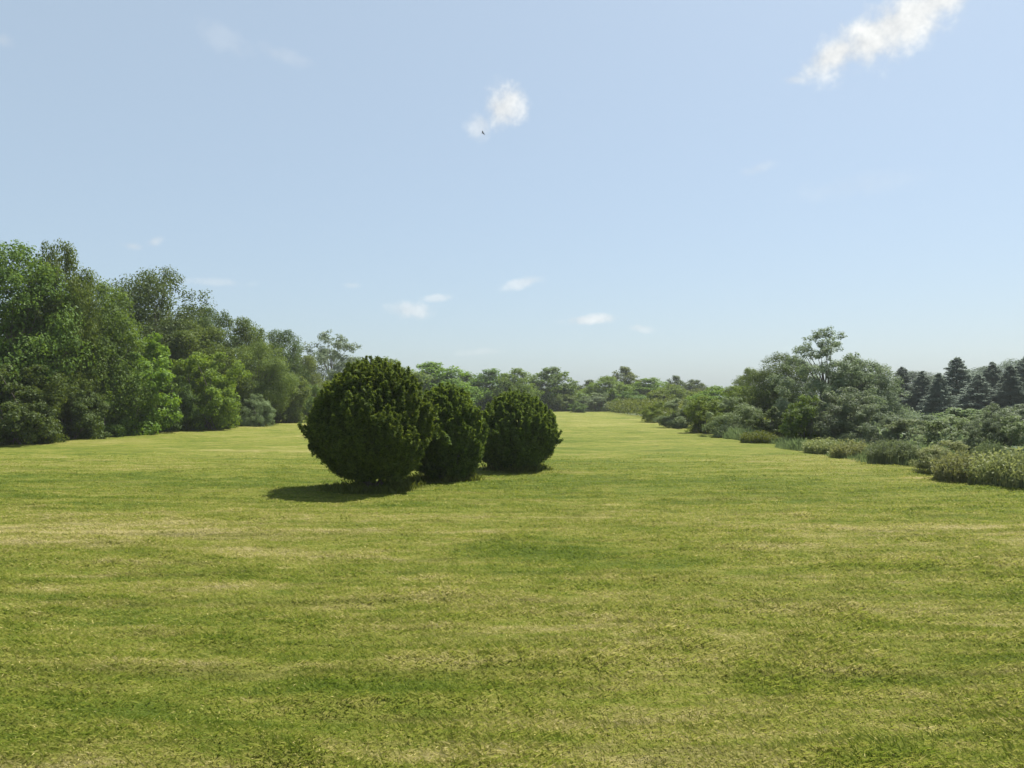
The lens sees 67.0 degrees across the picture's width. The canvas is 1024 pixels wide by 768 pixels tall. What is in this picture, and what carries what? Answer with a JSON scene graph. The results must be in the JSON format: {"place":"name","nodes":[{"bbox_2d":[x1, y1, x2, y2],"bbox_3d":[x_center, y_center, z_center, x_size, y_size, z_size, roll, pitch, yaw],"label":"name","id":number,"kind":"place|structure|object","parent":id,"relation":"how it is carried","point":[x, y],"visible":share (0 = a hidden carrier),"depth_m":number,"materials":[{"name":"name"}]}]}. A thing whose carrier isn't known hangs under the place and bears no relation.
{"place":"outdoors","nodes":[
{"label":"outdoors","id":0,"kind":"place"},
{"bbox_2d":[318,462,553,494],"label":"uncut grass","id":1,"kind":"structure","parent":0,"point":[409,484],"depth_m":15.96,"materials":[{"name":"green plant"}]},
{"bbox_2d":[0,411,1023,767],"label":"lawn","id":2,"kind":"structure","parent":0,"point":[602,435],"depth_m":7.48,"materials":[{"name":"green plant"}]},
{"bbox_2d":[0,363,78,444],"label":"bush","id":3,"kind":"object","parent":2,"relation":"on","point":[28,415],"visible":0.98,"depth_m":30.30,"materials":[{"name":"green plant"}]},
{"bbox_2d":[0,239,94,418],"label":"broadleaf tree","id":4,"kind":"object","parent":2,"relation":"on","point":[12,276],"visible":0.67,"depth_m":32.60,"materials":[{"name":"green plant"}]},
{"bbox_2d":[4,238,106,426],"bbox_3d":[-20.420,-1.912,34.546,4.072,9.203,3.910,0,-1,-18],"label":"broadleaf tree","id":5,"kind":"object","parent":2,"relation":"on","point":[84,292],"visible":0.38,"depth_m":34.35,"materials":[{"name":"green plant"}]},
{"bbox_2d":[51,380,112,438],"bbox_3d":[-19.195,1.204,34.002,3.097,2.849,3.050,0,-1,-21],"label":"bush","id":6,"kind":"object","parent":2,"relation":"on","point":[84,415],"visible":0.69,"depth_m":33.73,"materials":[{"name":"green plant"}]},
{"bbox_2d":[0,348,183,426],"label":"woodland undergrowth","id":7,"kind":"object","parent":2,"relation":"on","point":[1,393],"visible":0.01,"depth_m":34.16,"materials":[{"name":"green plant"}]},
{"bbox_2d":[41,276,160,434],"bbox_3d":[-20.426,-1.262,37.084,6.089,7.879,5.160,-1,-1,32],"label":"broadleaf tree","id":8,"kind":"object","parent":2,"relation":"on","point":[115,332],"visible":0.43,"depth_m":36.60,"materials":[{"name":"green plant"}]},
{"bbox_2d":[81,396,132,436],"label":"bush","id":9,"kind":"object","parent":2,"relation":"on","point":[118,430],"visible":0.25,"depth_m":35.83,"materials":[{"name":"green plant"}]},
{"bbox_2d":[1,420,235,444],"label":"edge grass","id":10,"kind":"structure","parent":2,"relation":"on","point":[9,439],"depth_m":30.18,"materials":[{"name":"green plant"}]},
{"bbox_2d":[95,330,182,435],"bbox_3d":[-19.245,0.066,38.734,5.265,5.674,5.077,0,-1,-25],"label":"broadleaf tree","id":11,"kind":"object","parent":2,"relation":"on","point":[151,421],"visible":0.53,"depth_m":38.54,"materials":[{"name":"green plant"}]},
{"bbox_2d":[155,374,202,431],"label":"bush","id":12,"kind":"object","parent":2,"relation":"on","point":[187,407],"visible":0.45,"depth_m":41.89,"materials":[{"name":"green plant"}]},
{"bbox_2d":[131,319,251,416],"bbox_3d":[-20.442,-0.606,49.154,7.272,7.040,7.573,0,-1,8],"label":"broadleaf tree","id":13,"kind":"object","parent":2,"relation":"on","point":[183,336],"visible":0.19,"depth_m":48.10,"materials":[{"name":"green plant"}]},
{"bbox_2d":[157,351,252,430],"bbox_3d":[-17.369,0.488,43.942,4.731,4.848,5.013,0,-1,-7],"label":"bush","id":14,"kind":"object","parent":2,"relation":"on","point":[219,410],"visible":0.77,"depth_m":43.53,"materials":[{"name":"green plant"}]},
{"bbox_2d":[192,303,245,394],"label":"broadleaf tree","id":15,"kind":"object","parent":2,"relation":"on","point":[209,319],"visible":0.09,"depth_m":55.67,"materials":[{"name":"green plant"}]},
{"bbox_2d":[216,316,275,416],"bbox_3d":[-20.159,-0.999,57.647,6.293,8.154,7.076,0,-1,-4],"label":"broadleaf tree","id":16,"kind":"object","parent":2,"relation":"on","point":[248,332],"visible":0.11,"depth_m":57.43,"materials":[{"name":"green plant"}]},
{"bbox_2d":[237,394,275,426],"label":"bush","id":17,"kind":"object","parent":2,"relation":"on","point":[252,420],"visible":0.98,"depth_m":49.51,"materials":[{"name":"green plant"}]},
{"bbox_2d":[229,339,299,417],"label":"broadleaf tree","id":18,"kind":"object","parent":2,"relation":"on","point":[271,368],"visible":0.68,"depth_m":52.38,"materials":[{"name":"green plant"}]},
{"bbox_2d":[266,329,311,408],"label":"broadleaf tree","id":19,"kind":"object","parent":2,"relation":"on","point":[280,341],"visible":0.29,"depth_m":65.66,"materials":[{"name":"green plant"}]},
{"bbox_2d":[268,372,312,422],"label":"bush","id":20,"kind":"object","parent":2,"relation":"on","point":[290,414],"visible":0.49,"depth_m":55.36,"materials":[{"name":"green plant"}]},
{"bbox_2d":[293,384,319,419],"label":"bush","id":21,"kind":"object","parent":2,"relation":"on","point":[315,390],"visible":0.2,"depth_m":63.75,"materials":[{"name":"green plant"}]},
{"bbox_2d":[285,355,329,408],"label":"broadleaf tree","id":22,"kind":"object","parent":2,"relation":"on","point":[310,364],"visible":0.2,"depth_m":67.56,"materials":[{"name":"green plant"}]},
{"bbox_2d":[297,355,438,487],"bbox_3d":[-2.897,0.852,15.547,2.605,2.891,2.582,-1,-1,36],"label":"juniper shrub","id":23,"kind":"object","parent":2,"relation":"on","point":[370,422],"visible":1,"depth_m":14.87,"materials":[{"name":"green plant"}]},
{"bbox_2d":[372,356,434,392],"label":"broadleaf tree","id":24,"kind":"object","parent":2,"relation":"on","point":[414,373],"visible":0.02,"depth_m":90.93,"materials":[{"name":"green plant"}]},
{"bbox_2d":[411,361,489,406],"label":"broadleaf tree","id":25,"kind":"object","parent":2,"relation":"on","point":[445,376],"visible":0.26,"depth_m":94.77,"materials":[{"name":"green plant"}]},
{"bbox_2d":[414,382,489,479],"bbox_3d":[-1.466,1.148,17.282,1.917,2.411,2.079,-1,-1,36],"label":"juniper shrub","id":26,"kind":"object","parent":2,"relation":"on","point":[458,441],"visible":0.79,"depth_m":16.71,"materials":[{"name":"green plant"}]},
{"bbox_2d":[454,373,485,411],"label":"broadleaf tree","id":27,"kind":"object","parent":2,"relation":"on","point":[464,379],"visible":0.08,"depth_m":103.51,"materials":[{"name":"green plant"}]},
{"bbox_2d":[463,368,510,410],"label":"broadleaf tree","id":28,"kind":"object","parent":2,"relation":"on","point":[480,380],"visible":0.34,"depth_m":98.58,"materials":[{"name":"green plant"}]},
{"bbox_2d":[484,368,544,409],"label":"broadleaf tree","id":29,"kind":"object","parent":2,"relation":"on","point":[521,384],"visible":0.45,"depth_m":97.74,"materials":[{"name":"green plant"}]},
{"bbox_2d":[480,387,563,469],"bbox_3d":[0.125,1.226,19.542,2.382,2.295,2.239,0,-1,0],"label":"juniper shrub","id":30,"kind":"object","parent":2,"relation":"on","point":[531,436],"visible":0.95,"depth_m":18.89,"materials":[{"name":"green plant"}]},
{"bbox_2d":[526,367,585,410],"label":"broadleaf tree","id":31,"kind":"object","parent":2,"relation":"on","point":[556,385],"visible":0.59,"depth_m":106.42,"materials":[{"name":"green plant"}]},
{"bbox_2d":[547,394,582,411],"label":"bush","id":32,"kind":"object","parent":2,"relation":"on","point":[562,404],"visible":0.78,"depth_m":103.38,"materials":[{"name":"green plant"}]},
{"bbox_2d":[568,402,588,412],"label":"bush","id":33,"kind":"object","parent":2,"relation":"on","point":[579,409],"visible":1,"depth_m":95.59,"materials":[{"name":"green plant"}]},
{"bbox_2d":[576,379,596,391],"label":"broadleaf tree","id":34,"kind":"object","parent":2,"relation":"on","point":[588,381],"visible":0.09,"depth_m":124.00,"materials":[{"name":"green plant"}]},
{"bbox_2d":[576,392,615,411],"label":"bush","id":35,"kind":"object","parent":2,"relation":"on","point":[595,405],"visible":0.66,"depth_m":102.63,"materials":[{"name":"green plant"}]},
{"bbox_2d":[638,401,675,422],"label":"bush","id":36,"kind":"object","parent":2,"relation":"on","point":[651,413],"visible":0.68,"depth_m":57.64,"materials":[{"name":"green plant"}]},
{"bbox_2d":[428,382,919,433],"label":"hedge undergrowth","id":37,"kind":"object","parent":2,"relation":"on","point":[629,404],"visible":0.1,"depth_m":81.38,"materials":[{"name":"green plant"}]},
{"bbox_2d":[653,398,697,427],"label":"bush","id":38,"kind":"object","parent":2,"relation":"on","point":[677,419],"visible":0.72,"depth_m":46.76,"materials":[{"name":"green plant"}]},
{"bbox_2d":[683,396,729,433],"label":"bush","id":39,"kind":"object","parent":2,"relation":"on","point":[691,412],"visible":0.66,"depth_m":39.29,"materials":[{"name":"green plant"}]},
{"bbox_2d":[702,396,762,436],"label":"bush","id":40,"kind":"object","parent":2,"relation":"on","point":[728,419],"visible":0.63,"depth_m":35.72,"materials":[{"name":"green plant"}]},
{"bbox_2d":[738,430,777,443],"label":"weed clump","id":41,"kind":"object","parent":2,"relation":"on","point":[762,437],"visible":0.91,"depth_m":30.61,"materials":[{"name":"green plant"}]},
{"bbox_2d":[743,406,792,437],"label":"bush","id":42,"kind":"object","parent":2,"relation":"on","point":[760,424],"visible":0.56,"depth_m":32.17,"materials":[{"name":"green plant"}]},
{"bbox_2d":[547,409,1022,487],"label":"tall grass","id":43,"kind":"structure","parent":2,"relation":"on","point":[779,442],"depth_m":27.30,"materials":[{"name":"green plant"}]},
{"bbox_2d":[778,394,832,440],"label":"bush","id":44,"kind":"object","parent":2,"relation":"on","point":[789,430],"visible":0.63,"depth_m":29.16,"materials":[{"name":"green plant"}]},
{"bbox_2d":[801,437,839,453],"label":"weed clump","id":45,"kind":"object","parent":2,"relation":"on","point":[816,446],"visible":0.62,"depth_m":25.23,"materials":[{"name":"green plant"}]},
{"bbox_2d":[796,386,876,441],"bbox_3d":[12.266,1.275,28.995,2.873,2.402,2.711,-1,-1,29],"label":"bush","id":46,"kind":"object","parent":2,"relation":"on","point":[835,425],"visible":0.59,"depth_m":28.55,"materials":[{"name":"green plant"}]},
{"bbox_2d":[827,437,872,457],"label":"weed clump","id":47,"kind":"object","parent":2,"relation":"on","point":[843,449],"visible":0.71,"depth_m":23.16,"materials":[{"name":"green plant"}]},
{"bbox_2d":[836,404,911,444],"bbox_3d":[12.593,1.564,26.873,2.570,1.732,2.445,-1,-1,34],"label":"bush","id":48,"kind":"object","parent":2,"relation":"on","point":[867,430],"visible":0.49,"depth_m":26.73,"materials":[{"name":"green plant"}]},
{"bbox_2d":[742,407,1023,459],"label":"meadow growth","id":49,"kind":"object","parent":2,"relation":"on","point":[886,434],"visible":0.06,"depth_m":25.08,"materials":[{"name":"green plant"}]},
{"bbox_2d":[863,437,919,465],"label":"weed clump","id":50,"kind":"object","parent":2,"relation":"on","point":[884,453],"visible":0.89,"depth_m":20.85,"materials":[{"name":"green plant"}]},
{"bbox_2d":[908,440,970,472],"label":"bush","id":51,"kind":"object","parent":2,"relation":"on","point":[923,462],"visible":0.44,"depth_m":18.72,"materials":[{"name":"green plant"}]},
{"bbox_2d":[929,446,993,482],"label":"weed clump","id":52,"kind":"object","parent":2,"relation":"on","point":[951,470],"visible":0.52,"depth_m":17.02,"materials":[{"name":"green plant"}]},
{"bbox_2d":[960,403,1023,452],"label":"bush","id":53,"kind":"object","parent":2,"relation":"on","point":[975,430],"visible":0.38,"depth_m":20.92,"materials":[{"name":"green plant"}]},
{"bbox_2d":[970,438,1013,458],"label":"weed clump","id":54,"kind":"object","parent":2,"relation":"on","point":[985,445],"visible":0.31,"depth_m":17.47,"materials":[{"name":"green plant"}]},
{"bbox_2d":[961,446,1023,488],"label":"weed clump","id":55,"kind":"object","parent":2,"relation":"on","point":[1005,470],"visible":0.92,"depth_m":15.94,"materials":[{"name":"green plant"}]},
{"bbox_2d":[0,462,1023,767],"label":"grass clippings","id":56,"kind":"object","parent":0,"point":[530,602],"depth_m":6.88,"materials":[{"name":"green plant"}]},
{"bbox_2d":[0,0,1023,398],"label":"sky","id":57,"kind":"structure","parent":0,"point":[688,190],"materials":[{"name":"blue"}]},
{"label":"ground","id":58,"kind":"structure","parent":0,"visible":0},
{"bbox_2d":[3,295,151,363],"bbox_3d":[-24.235,-1.034,40.829,8.497,7.920,8.706,0,-1,9],"label":"broadleaf tree","id":59,"kind":"object","parent":58,"relation":"on","point":[87,319],"depth_m":41.67,"materials":[{"name":"green plant"}]},
{"bbox_2d":[93,265,234,386],"bbox_3d":[-22.937,-2.297,49.456,9.156,10.681,8.936,1,-1,-38],"label":"broadleaf tree","id":60,"kind":"object","parent":58,"relation":"on","point":[151,291],"visible":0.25,"depth_m":48.07,"materials":[{"name":"green plant"}]},
{"bbox_2d":[296,329,362,382],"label":"broadleaf tree","id":61,"kind":"object","parent":58,"relation":"on","point":[323,355],"visible":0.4,"depth_m":82.85,"materials":[{"name":"green plant"}]},
{"bbox_2d":[577,375,636,404],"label":"broadleaf tree","id":62,"kind":"object","parent":58,"relation":"on","point":[613,389],"visible":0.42,"depth_m":110.26,"materials":[{"name":"green plant"}]},
{"bbox_2d":[607,366,646,399],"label":"broadleaf tree","id":63,"kind":"object","parent":58,"relation":"on","point":[625,373],"visible":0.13,"depth_m":115.61,"materials":[{"name":"green plant"}]},
{"bbox_2d":[608,391,645,412],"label":"bush","id":64,"kind":"object","parent":58,"relation":"on","point":[624,394],"visible":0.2,"depth_m":103.33,"materials":[{"name":"green plant"}]},
{"bbox_2d":[622,377,678,399],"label":"broadleaf tree","id":65,"kind":"object","parent":58,"relation":"on","point":[641,386],"visible":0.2,"depth_m":110.93,"materials":[{"name":"green plant"}]},
{"bbox_2d":[634,389,675,415],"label":"bush","id":66,"kind":"object","parent":58,"relation":"on","point":[657,393],"visible":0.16,"depth_m":83.53,"materials":[{"name":"green plant"}]},
{"bbox_2d":[642,384,697,399],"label":"broadleaf tree","id":67,"kind":"object","parent":58,"relation":"on","point":[674,389],"visible":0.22,"depth_m":97.12,"materials":[{"name":"green plant"}]},
{"bbox_2d":[663,375,688,389],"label":"broadleaf tree","id":68,"kind":"object","parent":58,"relation":"on","point":[675,380],"visible":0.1,"depth_m":121.66,"materials":[{"name":"green plant"}]},
{"bbox_2d":[682,379,707,396],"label":"broadleaf tree","id":69,"kind":"object","parent":58,"relation":"on","point":[693,382],"visible":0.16,"depth_m":117.52,"materials":[{"name":"green plant"}]},
{"bbox_2d":[682,386,732,408],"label":"broadleaf tree","id":70,"kind":"object","parent":58,"relation":"on","point":[714,392],"visible":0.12,"depth_m":65.80,"materials":[{"name":"green plant"}]},
{"bbox_2d":[698,386,764,426],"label":"broadleaf tree","id":71,"kind":"object","parent":58,"relation":"on","point":[731,391],"visible":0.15,"depth_m":43.38,"materials":[{"name":"green plant"}]},
{"bbox_2d":[731,367,765,403],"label":"broadleaf tree","id":72,"kind":"object","parent":58,"relation":"on","point":[740,380],"visible":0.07,"depth_m":51.74,"materials":[{"name":"green plant"}]},
{"bbox_2d":[737,351,822,416],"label":"broadleaf tree","id":73,"kind":"object","parent":58,"relation":"on","point":[768,397],"visible":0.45,"depth_m":41.50,"materials":[{"name":"green plant"}]},
{"bbox_2d":[765,326,888,439],"bbox_3d":[13.426,0.091,32.964,4.839,5.219,4.563,-1,-1,37],"label":"broadleaf tree","id":74,"kind":"object","parent":58,"relation":"on","point":[839,377],"visible":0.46,"depth_m":32.48,"materials":[{"name":"green plant"}]},
{"bbox_2d":[829,358,918,424],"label":"broadleaf tree","id":75,"kind":"object","parent":58,"relation":"on","point":[885,390],"visible":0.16,"depth_m":33.26,"materials":[{"name":"green plant"}]},
{"bbox_2d":[890,367,917,407],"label":"spruce","id":76,"kind":"object","parent":58,"relation":"on","point":[902,373],"visible":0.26,"depth_m":53.75,"materials":[{"name":"green plant"}]},
{"bbox_2d":[881,419,944,445],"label":"bush","id":77,"kind":"object","parent":58,"relation":"on","point":[899,426],"visible":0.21,"depth_m":25.45,"materials":[{"name":"green plant"}]},
{"bbox_2d":[882,414,951,431],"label":"bush","id":78,"kind":"object","parent":58,"relation":"on","point":[926,418],"visible":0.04,"depth_m":30.55,"materials":[{"name":"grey plant"}]},
{"bbox_2d":[898,371,941,411],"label":"spruce","id":79,"kind":"object","parent":58,"relation":"on","point":[923,380],"visible":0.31,"depth_m":51.86,"materials":[{"name":"green plant"}]},
{"bbox_2d":[887,371,954,398],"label":"broadleaf tree","id":80,"kind":"object","parent":58,"relation":"on","point":[913,374],"visible":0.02,"depth_m":61.29,"materials":[{"name":"green plant"}]},
{"bbox_2d":[916,373,958,414],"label":"spruce","id":81,"kind":"object","parent":58,"relation":"on","point":[937,393],"visible":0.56,"depth_m":46.76,"materials":[{"name":"green plant"}]},
{"bbox_2d":[907,415,998,454],"bbox_3d":[13.200,1.700,22.961,2.393,1.545,2.258,0,-1,-21],"label":"bush","id":82,"kind":"object","parent":58,"relation":"on","point":[940,425],"visible":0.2,"depth_m":23.20,"materials":[{"name":"green plant"}]},
{"bbox_2d":[929,356,988,406],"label":"spruce","id":83,"kind":"object","parent":58,"relation":"on","point":[962,376],"visible":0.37,"depth_m":53.66,"materials":[{"name":"green plant"}]},
{"bbox_2d":[930,407,1004,425],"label":"bush","id":84,"kind":"object","parent":58,"relation":"on","point":[958,412],"visible":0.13,"depth_m":33.18,"materials":[{"name":"green plant"}]},
{"bbox_2d":[950,365,1002,398],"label":"broadleaf tree","id":85,"kind":"object","parent":58,"relation":"on","point":[981,368],"visible":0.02,"depth_m":69.72,"materials":[{"name":"green plant"}]},
{"bbox_2d":[950,373,1004,412],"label":"spruce","id":86,"kind":"object","parent":58,"relation":"on","point":[979,397],"visible":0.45,"depth_m":48.67,"materials":[{"name":"green plant"}]},
{"bbox_2d":[978,361,1008,394],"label":"spruce","id":87,"kind":"object","parent":58,"relation":"on","point":[992,374],"visible":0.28,"depth_m":55.78,"materials":[{"name":"green plant"}]},
{"bbox_2d":[970,358,1022,382],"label":"broadleaf tree","id":88,"kind":"object","parent":58,"relation":"on","point":[1009,363],"visible":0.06,"depth_m":66.14,"materials":[{"name":"green plant"}]},
{"bbox_2d":[977,415,1023,455],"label":"bush","id":89,"kind":"object","parent":58,"relation":"on","point":[1012,430],"visible":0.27,"depth_m":20.33,"materials":[{"name":"green plant"}]},
{"bbox_2d":[988,365,1023,416],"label":"spruce","id":90,"kind":"object","parent":58,"relation":"on","point":[1014,389],"visible":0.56,"depth_m":47.71,"materials":[{"name":"green plant"}]},
{"bbox_2d":[988,404,1023,426],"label":"bush","id":91,"kind":"object","parent":58,"relation":"on","point":[1014,411],"visible":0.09,"depth_m":30.38,"materials":[{"name":"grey plant"}]},
{"bbox_2d":[991,357,1023,397],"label":"spruce","id":92,"kind":"object","parent":58,"relation":"on","point":[1020,369],"visible":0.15,"depth_m":54.05,"materials":[{"name":"green plant"}]}
]}

